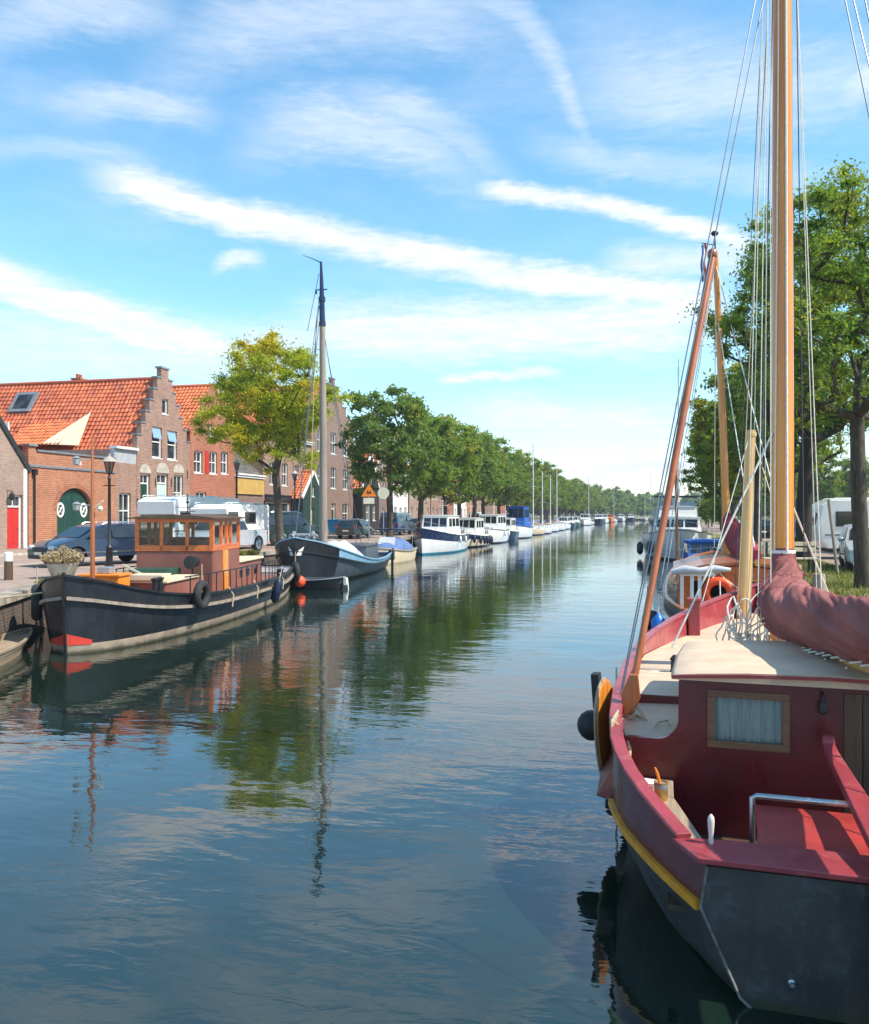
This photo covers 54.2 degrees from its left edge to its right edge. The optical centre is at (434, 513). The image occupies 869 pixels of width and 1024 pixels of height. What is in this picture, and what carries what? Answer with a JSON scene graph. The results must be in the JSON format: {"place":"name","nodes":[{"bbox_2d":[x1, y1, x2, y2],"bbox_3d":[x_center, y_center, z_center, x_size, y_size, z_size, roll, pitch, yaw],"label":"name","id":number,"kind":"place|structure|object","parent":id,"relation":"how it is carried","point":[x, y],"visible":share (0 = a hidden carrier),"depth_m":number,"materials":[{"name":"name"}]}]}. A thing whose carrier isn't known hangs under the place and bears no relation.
{"place":"outdoors","nodes":[
{"label":"outdoors","id":0,"kind":"place"},
{"bbox_2d":[20,443,116,547],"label":"brick coach house","id":1,"kind":"structure","parent":0,"point":[58,484],"depth_m":46.83,"materials":[{"name":"orange brick"}]},
{"bbox_2d":[57,488,71,534],"bbox_3d":[-20.655,0.162,47.258,0.110,3.217,1.490,0,0,14],"label":"door","id":2,"kind":"structure","parent":1,"relation":"in","point":[64,510],"depth_m":47.38,"materials":[{"name":"green paint"}]},
{"bbox_2d":[72,488,88,525],"bbox_3d":[-20.297,0.162,48.735,0.110,3.217,1.490,0,0,14],"label":"door","id":3,"kind":"structure","parent":1,"relation":"in","point":[81,516],"depth_m":48.66,"materials":[{"name":"green paint"}]},
{"bbox_2d":[0,519,549,553],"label":"pavement","id":4,"kind":"structure","parent":0,"point":[20,550],"depth_m":41.22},
{"bbox_2d":[22,446,138,521],"bbox_3d":[-22.935,-1.192,53.646,8.150,5.924,2.320,0,0,14],"label":"brick annex","id":5,"kind":"object","parent":4,"relation":"on","point":[125,486],"visible":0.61,"depth_m":52.63,"materials":[{"name":"white paint"}]},
{"bbox_2d":[119,493,128,520],"bbox_3d":[-19.265,-0.125,52.657,0.250,2.351,1.309,0,0,14],"label":"window","id":6,"kind":"structure","parent":5,"relation":"in","point":[123,497],"depth_m":52.83,"materials":[{"name":"white paint"}]},
{"bbox_2d":[0,521,555,591],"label":"quay","id":7,"kind":"structure","parent":0,"point":[25,574],"depth_m":29.39,"materials":[{"name":"stone"}]},
{"bbox_2d":[4,552,12,579],"bbox_3d":[-11.941,1.455,23.826,0.240,0.790,0.234,0,0,14],"label":"quay bollard","id":8,"kind":"object","parent":7,"relation":"on","point":[8,565],"visible":1,"depth_m":23.73,"materials":[{"name":"brown wood"}]},
{"bbox_2d":[39,544,85,575],"bbox_3d":[-10.726,1.360,24.517,1.287,0.979,1.277,0,0,14],"label":"quay planter","id":9,"kind":"object","parent":7,"relation":"on","point":[63,559],"visible":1,"depth_m":24.23,"materials":[{"name":"stone"}]},
{"bbox_2d":[27,521,136,565],"bbox_3d":[-12.262,1.065,31.361,2.209,1.562,4.905,0,0,37],"label":"parked car","id":10,"kind":"object","parent":7,"relation":"on","point":[77,538],"visible":0.44,"depth_m":30.43,"materials":[{"name":"blue paint"}]},
{"bbox_2d":[101,453,116,566],"bbox_3d":[-10.803,-0.085,28.239,0.500,3.870,0.500,0,0,14],"label":"street lamp","id":11,"kind":"object","parent":7,"relation":"on","point":[109,461],"visible":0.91,"depth_m":28.18,"materials":[{"name":"black metal"}]},
{"bbox_2d":[175,518,267,551],"bbox_3d":[-9.895,1.023,39.842,2.239,1.646,5.155,0,0,20],"label":"pickup truck","id":12,"kind":"object","parent":7,"relation":"on","point":[255,539],"visible":0.26,"depth_m":40.03,"materials":[{"name":"silver metal"}]},
{"bbox_2d":[190,502,268,539],"bbox_3d":[-10.751,0.613,44.587,2.152,2.465,5.000,0,0,16],"label":"motorhome","id":13,"kind":"object","parent":7,"relation":"on","point":[257,516],"visible":0.3,"depth_m":43.98,"materials":[{"name":"grey paint"}]},
{"bbox_2d":[182,326,358,542],"bbox_3d":[-9.067,-3.982,45.492,8.330,12.104,8.931,0,0,-30],"label":"deciduous tree","id":14,"kind":"object","parent":7,"relation":"on","point":[282,413],"visible":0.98,"depth_m":44.19,"materials":[{"name":"green plant"}]},
{"bbox_2d":[269,511,318,545],"bbox_3d":[-8.849,0.840,50.926,2.289,2.012,4.655,0,0,44],"label":"parked car","id":15,"kind":"object","parent":7,"relation":"on","point":[303,525],"visible":0.2,"depth_m":50.07,"materials":[{"name":"green paint"}]},
{"bbox_2d":[335,519,372,538],"bbox_3d":[-6.039,1.108,64.240,2.139,1.477,4.155,0,0,14],"label":"parked car","id":16,"kind":"object","parent":7,"relation":"on","point":[344,526],"visible":0.95,"depth_m":62.57,"materials":[{"name":"grey paint"}]},
{"bbox_2d":[362,484,375,540],"bbox_3d":[-4.495,-0.110,58.281,1.040,3.920,0.106,0,0,-1],"label":"warning sign","id":17,"kind":"object","parent":7,"relation":"on","point":[368,491],"visible":1,"depth_m":58.24,"materials":[{"name":"metal"}]},
{"bbox_2d":[378,487,388,527],"bbox_3d":[-3.666,-0.035,61.075,0.840,3.770,0.085,0,0,2],"label":"round sign","id":18,"kind":"object","parent":7,"relation":"on","point":[383,493],"visible":0.94,"depth_m":61.03,"materials":[{"name":"metal"}]},
{"bbox_2d":[334,384,445,536],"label":"quay tree","id":19,"kind":"object","parent":7,"relation":"on","point":[410,408],"visible":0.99,"depth_m":65.05,"materials":[{"name":"green plant"}]},
{"bbox_2d":[379,512,412,534],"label":"parked van","id":20,"kind":"object","parent":7,"relation":"on","point":[402,520],"visible":0.58,"depth_m":73.98,"materials":[{"name":"blue paint"}]},
{"bbox_2d":[381,407,463,528],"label":"quay tree","id":21,"kind":"object","parent":7,"relation":"on","point":[442,474],"visible":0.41,"depth_m":74.61,"materials":[{"name":"green plant"}]},
{"bbox_2d":[413,413,485,514],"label":"quay tree","id":22,"kind":"object","parent":7,"relation":"on","point":[467,461],"visible":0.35,"depth_m":83.23,"materials":[{"name":"green plant"}]},
{"bbox_2d":[432,439,500,517],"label":"quay tree","id":23,"kind":"object","parent":7,"relation":"on","point":[471,491],"visible":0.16,"depth_m":91.05,"materials":[{"name":"green plant"}]},
{"bbox_2d":[454,423,520,516],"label":"quay tree","id":24,"kind":"object","parent":7,"relation":"on","point":[489,453],"visible":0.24,"depth_m":99.48,"materials":[{"name":"green plant"}]},
{"bbox_2d":[458,430,517,513],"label":"quay tree","id":25,"kind":"object","parent":7,"relation":"on","point":[503,465],"visible":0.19,"depth_m":107.79,"materials":[{"name":"green plant"}]},
{"bbox_2d":[478,455,527,513],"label":"quay tree","id":26,"kind":"object","parent":7,"relation":"on","point":[510,496],"visible":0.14,"depth_m":115.16,"materials":[{"name":"green plant"}]},
{"bbox_2d":[495,446,538,517],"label":"quay tree","id":27,"kind":"object","parent":7,"relation":"on","point":[515,456],"visible":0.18,"depth_m":124.23,"materials":[{"name":"green plant"}]},
{"bbox_2d":[501,448,545,506],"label":"quay tree","id":28,"kind":"object","parent":7,"relation":"on","point":[529,477],"visible":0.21,"depth_m":132.64,"materials":[{"name":"green plant"}]},
{"bbox_2d":[522,470,558,523],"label":"quay tree","id":29,"kind":"object","parent":7,"relation":"on","point":[545,477],"visible":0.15,"depth_m":156.87,"materials":[{"name":"green plant"}]},
{"bbox_2d":[538,461,573,522],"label":"quay tree","id":30,"kind":"object","parent":7,"relation":"on","point":[547,469],"visible":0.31,"depth_m":182.59,"materials":[{"name":"green plant"}]},
{"bbox_2d":[554,478,576,521],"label":"quay tree","id":31,"kind":"object","parent":7,"relation":"on","point":[573,491],"visible":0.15,"depth_m":199.67,"materials":[{"name":"green plant"}]},
{"bbox_2d":[563,477,579,516],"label":"quay tree","id":32,"kind":"object","parent":7,"relation":"on","point":[575,499],"visible":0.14,"depth_m":216.13,"materials":[{"name":"green plant"}]},
{"bbox_2d":[0,520,555,565],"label":"road","id":33,"kind":"structure","parent":0,"point":[21,559],"depth_m":36.23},
{"bbox_2d":[137,495,238,536],"bbox_3d":[-13.085,0.427,45.358,2.252,2.835,6.600,0,0,18],"label":"motorhome","id":34,"kind":"object","parent":33,"relation":"on","point":[170,505],"visible":0.2,"depth_m":42.80,"materials":[{"name":"grey paint"}]},
{"bbox_2d":[0,519,591,640],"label":"quay wall","id":35,"kind":"structure","parent":0,"point":[15,613],"depth_m":20.35,"materials":[{"name":"brick"}]},
{"bbox_2d":[291,470,318,524],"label":"house","id":36,"kind":"structure","parent":0,"point":[306,495],"depth_m":78.98,"materials":[{"name":"wood"}]},
{"bbox_2d":[353,453,379,528],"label":"house","id":37,"kind":"structure","parent":0,"point":[360,508],"depth_m":97.33,"materials":[{"name":"brown brick"}]},
{"bbox_2d":[0,518,862,1023],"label":"water","id":38,"kind":"structure","parent":0,"point":[370,798],"depth_m":8.37,"materials":[{"name":"liquid"}]},
{"bbox_2d":[0,627,32,665],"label":"work punt","id":39,"kind":"object","parent":38,"relation":"on","point":[12,644],"visible":0.99,"depth_m":18.28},
{"bbox_2d":[39,438,293,654],"bbox_3d":[-7.339,0.925,25.782,4.231,5.350,15.625,0,0,4],"label":"tug boat","id":40,"kind":"object","parent":38,"relation":"on","point":[149,599],"visible":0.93,"depth_m":21.07,"materials":[{"name":"black paint"}]},
{"bbox_2d":[31,567,41,620],"bbox_3d":[-9.000,1.808,19.236,0.228,1.216,0.840,0,0,-25],"label":"tyre fender","id":41,"kind":"object","parent":40,"relation":"attached to","point":[36,611],"visible":0.88,"depth_m":18.93,"materials":[{"name":"rubber"}]},
{"bbox_2d":[193,564,210,609],"bbox_3d":[-5.809,1.818,21.227,0.190,1.136,0.740,0,0,11],"label":"tyre fender","id":42,"kind":"object","parent":40,"relation":"hanging from","point":[199,588],"visible":1,"depth_m":21.09,"materials":[{"name":"rubber"}]},
{"bbox_2d":[270,566,282,602],"bbox_3d":[-4.981,2.247,27.076,0.280,1.230,0.280,15,3,13],"label":"boat fender","id":43,"kind":"object","parent":40,"relation":"hanging from","point":[276,591],"visible":1,"depth_m":26.98,"materials":[{"name":"blue rubber"}]},
{"bbox_2d":[290,552,299,582],"bbox_3d":[-5.382,2.058,32.825,0.228,1.216,0.840,0,0,-25],"label":"tyre fender","id":44,"kind":"object","parent":40,"relation":"attached to","point":[296,572],"visible":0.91,"depth_m":32.55,"materials":[{"name":"rubber"}]},
{"bbox_2d":[289,576,348,589],"bbox_3d":[-4.851,2.816,34.155,2.948,0.667,1.200,0,0,8],"label":"rowing skiff","id":45,"kind":"object","parent":38,"relation":"on","point":[322,583],"visible":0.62,"depth_m":33.73,"materials":[{"name":"black paint"}]},
{"bbox_2d":[275,255,394,578],"bbox_3d":[-4.954,-4.265,42.066,4.100,15.330,11.894,0,0,10],"label":"sailing barge","id":46,"kind":"object","parent":38,"relation":"on","point":[322,557],"visible":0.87,"depth_m":39.41,"materials":[{"name":"black paint"}]},
{"bbox_2d":[374,528,417,563],"bbox_3d":[-2.752,2.190,53.355,2.420,2.520,6.273,0,0,12],"label":"day boat","id":47,"kind":"object","parent":38,"relation":"on","point":[405,550],"visible":0.62,"depth_m":52.58,"materials":[{"name":"beige paint"}]},
{"bbox_2d":[413,500,469,554],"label":"motor boat","id":48,"kind":"object","parent":38,"relation":"on","point":[436,534],"visible":0.93,"depth_m":65.39,"materials":[{"name":"white paint"}]},
{"bbox_2d":[459,500,491,547],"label":"motor boat","id":49,"kind":"object","parent":38,"relation":"on","point":[473,524],"visible":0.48,"depth_m":77.63,"materials":[{"name":"beige paint"}]},
{"bbox_2d":[479,506,509,543],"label":"motor boat","id":50,"kind":"object","parent":38,"relation":"on","point":[495,524],"visible":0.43,"depth_m":87.70,"materials":[{"name":"white paint"}]},
{"bbox_2d":[503,513,518,540],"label":"motor boat","id":51,"kind":"object","parent":38,"relation":"on","point":[512,527],"visible":0.37,"depth_m":97.06,"materials":[{"name":"white paint"}]},
{"bbox_2d":[507,506,532,538],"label":"motor boat","id":52,"kind":"object","parent":38,"relation":"on","point":[521,514],"visible":0.52,"depth_m":105.84,"materials":[{"name":"blue paint"}]},
{"bbox_2d":[527,438,544,534],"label":"sailing yacht","id":53,"kind":"object","parent":38,"relation":"on","point":[537,530],"visible":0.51,"depth_m":122.14,"materials":[{"name":"beige paint"}]},
{"bbox_2d":[535,471,551,533],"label":"sailing yacht","id":54,"kind":"object","parent":38,"relation":"on","point":[547,530],"visible":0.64,"depth_m":129.91,"materials":[{"name":"white paint"}]},
{"bbox_2d":[545,475,558,531],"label":"sailing yacht","id":55,"kind":"object","parent":38,"relation":"on","point":[554,527],"visible":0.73,"depth_m":143.56,"materials":[{"name":"white paint"}]},
{"bbox_2d":[641,474,711,560],"bbox_3d":[17.056,0.275,59.975,4.890,6.350,12.660,0,0,14],"label":"motor yacht","id":56,"kind":"object","parent":38,"relation":"on","point":[689,524],"visible":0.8,"depth_m":58.20,"materials":[{"name":"paint"}]},
{"bbox_2d":[679,539,721,559],"bbox_3d":[12.406,2.306,38.877,2.490,2.287,6.659,0,0,14],"label":"motor boat","id":57,"kind":"object","parent":38,"relation":"on","point":[691,547],"visible":0.22,"depth_m":38.93,"materials":[{"name":"fabric"}]},
{"bbox_2d":[647,231,808,632],"bbox_3d":[7.534,-1.985,22.399,3.567,10.770,12.586,0,0,16],"label":"wooden sailing barge","id":58,"kind":"object","parent":38,"relation":"on","point":[683,580],"visible":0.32,"depth_m":21.34,"materials":[{"name":"black paint"}]},
{"bbox_2d":[651,594,664,628],"bbox_3d":[4.652,2.170,17.657,0.300,1.030,0.300,0,0,14],"label":"boat fender","id":59,"kind":"object","parent":58,"relation":"hanging from","point":[657,619],"visible":0.51,"depth_m":17.59,"materials":[{"name":"blue plastic"}]},
{"bbox_2d":[702,572,737,600],"bbox_3d":[6.026,1.593,17.579,0.960,0.814,0.217,0,0,16],"label":"lifebuoy","id":60,"kind":"object","parent":58,"relation":"hanging from","point":[726,584],"visible":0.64,"depth_m":17.60,"materials":[{"name":"orange plastic"}]},
{"bbox_2d":[591,0,868,1023],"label":"red sailing boat","id":61,"kind":"object","parent":38,"relation":"on","point":[747,842],"visible":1,"depth_m":6.73,"materials":[{"name":"paint"}]},
{"bbox_2d":[577,710,593,740],"bbox_3d":[1.559,2.100,8.452,0.280,0.302,0.280,0,0,14],"label":"boat fender","id":62,"kind":"object","parent":61,"relation":"hanging from","point":[585,724],"visible":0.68,"depth_m":8.36,"materials":[{"name":"black rubber"}]},
{"bbox_2d":[654,767,667,801],"bbox_3d":[1.714,2.039,6.430,0.108,0.242,0.108,0,0,14],"label":"varnish tin","id":63,"kind":"object","parent":61,"relation":"on","point":[661,788],"visible":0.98,"depth_m":6.39,"materials":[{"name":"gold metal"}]},
{"bbox_2d":[621,248,717,715],"bbox_3d":[2.363,-0.499,8.312,0.170,4.631,1.909,0,0,42],"label":"wooden spar","id":64,"kind":"object","parent":61,"relation":"on","point":[630,694],"visible":0.89,"depth_m":8.15,"materials":[{"name":"brown wood"}]},
{"bbox_2d":[0,0,868,517],"label":"sky","id":65,"kind":"structure","parent":0,"point":[506,207],"materials":[{"name":"blue"}]},
{"bbox_2d":[530,514,868,596],"bbox_3d":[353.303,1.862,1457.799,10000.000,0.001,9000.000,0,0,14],"label":"ground","id":66,"kind":"structure","parent":0,"point":[717,536],"depth_m":29.04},
{"bbox_2d":[0,416,31,549],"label":"brick house","id":67,"kind":"structure","parent":66,"relation":"on","point":[15,468],"depth_m":43.24,"materials":[{"name":"orange brick"}]},
{"bbox_2d":[7,495,19,548],"bbox_3d":[-21.562,0.395,43.387,0.130,2.750,1.120,0,0,14],"label":"door","id":68,"kind":"structure","parent":67,"relation":"in","point":[13,506],"depth_m":43.49,"materials":[{"name":"red paint"}]},
{"bbox_2d":[0,366,190,516],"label":"brick house","id":69,"kind":"structure","parent":66,"relation":"on","point":[142,414],"depth_m":56.77,"materials":[{"name":"orange tile"}]},
{"bbox_2d":[140,474,147,515],"bbox_3d":[-18.798,-0.402,54.792,0.130,4.345,1.081,0,0,14],"label":"door","id":70,"kind":"structure","parent":69,"relation":"in","point":[143,477],"depth_m":54.90,"materials":[{"name":"green paint"}]},
{"bbox_2d":[152,427,162,459],"bbox_3d":[-18.396,-4.687,56.104,0.275,2.105,1.294,0,0,14],"label":"window","id":71,"kind":"structure","parent":69,"relation":"in","point":[156,434],"depth_m":56.23,"materials":[{"name":"white paint"}]},
{"bbox_2d":[157,474,165,496],"bbox_3d":[-18.319,-0.448,56.770,0.130,4.436,1.343,0,0,14],"label":"window","id":72,"kind":"structure","parent":69,"relation":"in","point":[161,478],"depth_m":56.95,"materials":[{"name":"paint"}]},
{"bbox_2d":[167,430,176,460],"bbox_3d":[-17.953,-4.636,57.930,0.275,2.035,1.309,0,0,14],"label":"window","id":73,"kind":"structure","parent":69,"relation":"in","point":[171,437],"depth_m":58.02,"materials":[{"name":"glass"}]},
{"bbox_2d":[174,475,180,495],"bbox_3d":[-17.775,-1.385,58.716,0.250,2.615,1.276,0,0,14],"label":"window","id":74,"kind":"structure","parent":69,"relation":"in","point":[177,478],"depth_m":58.95,"materials":[{"name":"white paint"}]},
{"bbox_2d":[70,374,234,497],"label":"brick house","id":75,"kind":"structure","parent":66,"relation":"on","point":[212,470],"depth_m":63.09,"materials":[{"name":"brick"}]},
{"bbox_2d":[194,451,202,473],"bbox_3d":[-17.140,-3.721,61.337,0.250,1.647,1.313,0,0,14],"label":"window","id":76,"kind":"structure","parent":75,"relation":"in","point":[197,454],"depth_m":61.61,"materials":[{"name":"white paint"}]},
{"bbox_2d":[209,452,217,474],"bbox_3d":[-16.619,-3.778,63.488,0.250,1.702,1.246,0,0,14],"label":"window","id":77,"kind":"structure","parent":75,"relation":"in","point":[212,455],"depth_m":63.77,"materials":[{"name":"white paint"}]},
{"bbox_2d":[221,452,228,474],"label":"window","id":78,"kind":"structure","parent":75,"relation":"in","point":[223,454],"depth_m":65.45,"materials":[{"name":"white paint"}]},
{"bbox_2d":[235,452,266,504],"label":"brick house","id":79,"kind":"structure","parent":66,"relation":"on","point":[250,485],"depth_m":69.61,"materials":[{"name":"paint"}]},
{"bbox_2d":[224,397,311,510],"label":"brick house","id":80,"kind":"structure","parent":66,"relation":"on","point":[288,468],"depth_m":75.73,"materials":[{"name":"brown brick"}]},
{"bbox_2d":[0,519,555,566],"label":"kerb","id":81,"kind":"structure","parent":66,"relation":"on","point":[14,554],"depth_m":37.97,"materials":[{"name":"stone"}]},
{"bbox_2d":[235,377,352,530],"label":"brick house","id":82,"kind":"structure","parent":66,"relation":"on","point":[338,502],"depth_m":89.19,"materials":[{"name":"brown brick"}]},
{"bbox_2d":[373,445,392,520],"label":"brick house","id":83,"kind":"structure","parent":66,"relation":"on","point":[380,499],"depth_m":105.09,"materials":[{"name":"brown brick"}]},
{"bbox_2d":[393,475,407,511],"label":"house","id":84,"kind":"structure","parent":66,"relation":"on","point":[400,503],"depth_m":113.37,"materials":[{"name":"white paint"}]},
{"bbox_2d":[408,478,429,517],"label":"brick house","id":85,"kind":"structure","parent":66,"relation":"on","point":[412,509],"depth_m":120.50,"materials":[{"name":"brick"}]},
{"bbox_2d":[407,465,441,514],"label":"brick house","id":86,"kind":"structure","parent":66,"relation":"on","point":[435,507],"depth_m":132.91,"materials":[{"name":"brick"}]},
{"bbox_2d":[521,475,868,518],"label":"wood","id":87,"kind":"object","parent":66,"relation":"on","point":[627,501],"visible":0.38,"depth_m":396.64,"materials":[{"name":"green plant"}]},
{"bbox_2d":[678,423,764,531],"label":"canal tree","id":88,"kind":"object","parent":66,"relation":"on","point":[708,495],"visible":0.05,"depth_m":75.32,"materials":[{"name":"green plant"}]},
{"bbox_2d":[710,479,767,515],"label":"canal tree","id":89,"kind":"object","parent":66,"relation":"on","point":[734,502],"visible":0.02,"depth_m":89.91,"materials":[{"name":"green plant"}]},
{"bbox_2d":[684,397,797,523],"bbox_3d":[22.820,-3.613,62.991,9.726,11.366,8.354,0,0,-28],"label":"canal tree","id":90,"kind":"object","parent":66,"relation":"on","point":[700,472],"visible":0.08,"depth_m":62.93,"materials":[{"name":"green plant"}]},
{"bbox_2d":[684,356,836,543],"bbox_3d":[19.895,-3.941,52.301,8.855,12.048,10.310,0,0,-4],"label":"canal tree","id":91,"kind":"object","parent":66,"relation":"on","point":[701,420],"visible":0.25,"depth_m":52.32,"materials":[{"name":"green plant"}]},
{"bbox_2d":[677,212,868,561],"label":"canal tree","id":92,"kind":"object","parent":66,"relation":"on","point":[808,447],"visible":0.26,"depth_m":32.56,"materials":[{"name":"green plant"}]},
{"bbox_2d":[701,523,853,569],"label":"parking strip","id":93,"kind":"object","parent":66,"relation":"on","point":[827,556],"visible":0.25,"depth_m":40.93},
{"bbox_2d":[698,500,711,527],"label":"shrub","id":94,"kind":"object","parent":93,"relation":"on","point":[705,516],"visible":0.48,"depth_m":113.28,"materials":[{"name":"green plant"}]},
{"bbox_2d":[706,499,735,530],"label":"shrub","id":95,"kind":"object","parent":93,"relation":"on","point":[718,511],"visible":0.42,"depth_m":93.19,"materials":[{"name":"green plant"}]},
{"bbox_2d":[812,498,868,552],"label":"touring caravan","id":96,"kind":"object","parent":93,"relation":"on","point":[841,512],"visible":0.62,"depth_m":34.57,"materials":[{"name":"grey paint"}]},
{"bbox_2d":[836,511,851,526],"bbox_3d":[16.771,0.200,34.384,1.000,0.620,0.036,0,0,14],"label":"window","id":97,"kind":"structure","parent":96,"relation":"in","point":[843,518],"depth_m":34.42,"materials":[{"name":"grey glass"}]},
{"bbox_2d":[837,524,868,570],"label":"parked car","id":98,"kind":"object","parent":93,"relation":"on","point":[845,556],"visible":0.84,"depth_m":28.02,"materials":[{"name":"silver metal"}]},
{"bbox_2d":[703,154,868,588],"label":"canal tree","id":99,"kind":"object","parent":66,"relation":"on","point":[838,276],"visible":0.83,"depth_m":20.88,"materials":[{"name":"green plant"}]},
{"bbox_2d":[710,344,868,546],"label":"canal tree","id":100,"kind":"object","parent":66,"relation":"on","point":[837,441],"visible":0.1,"depth_m":44.61,"materials":[{"name":"green plant"}]},
{"bbox_2d":[761,542,819,572],"bbox_3d":[11.203,1.367,26.810,1.700,0.965,0.523,0,0,6],"label":"park bench","id":101,"kind":"object","parent":66,"relation":"on","point":[808,558],"visible":0.44,"depth_m":26.96,"materials":[{"name":"brown wood"}]},
{"bbox_2d":[796,452,847,503],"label":"canal tree","id":102,"kind":"object","parent":66,"relation":"on","point":[833,481],"visible":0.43,"depth_m":117.11,"materials":[{"name":"green plant"}]},
{"bbox_2d":[827,499,838,573],"bbox_3d":[12.334,0.750,26.286,0.356,2.410,0.092,0,0,36],"label":"wooden stake","id":103,"kind":"object","parent":66,"relation":"on","point":[833,538],"visible":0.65,"depth_m":26.26,"materials":[{"name":"grey wood"}]},
{"bbox_2d":[823,452,868,497],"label":"canal tree","id":104,"kind":"object","parent":66,"relation":"on","point":[846,490],"visible":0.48,"depth_m":132.81,"materials":[{"name":"green plant"}]},
{"bbox_2d":[761,519,769,541],"bbox_3d":[22.196,1.065,56.347,2.169,1.562,4.555,0,0,14],"label":"parked car","id":105,"kind":"object","parent":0,"point":[766,524],"visible":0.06,"depth_m":54.81,"materials":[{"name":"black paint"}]},
{"bbox_2d":[762,553,868,596],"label":"grass","id":106,"kind":"structure","parent":0,"point":[824,565],"depth_m":23.66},
{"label":"quay wall","id":107,"kind":"object","parent":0,"visible":0},
{"bbox_2d":[812,573,825,590],"bbox_3d":[7.732,1.573,17.092,0.260,0.755,0.254,0,0,14],"label":"mooring post","id":108,"kind":"object","parent":107,"relation":"on","point":[818,581],"visible":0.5,"depth_m":17.00,"materials":[{"name":"grey wood"}]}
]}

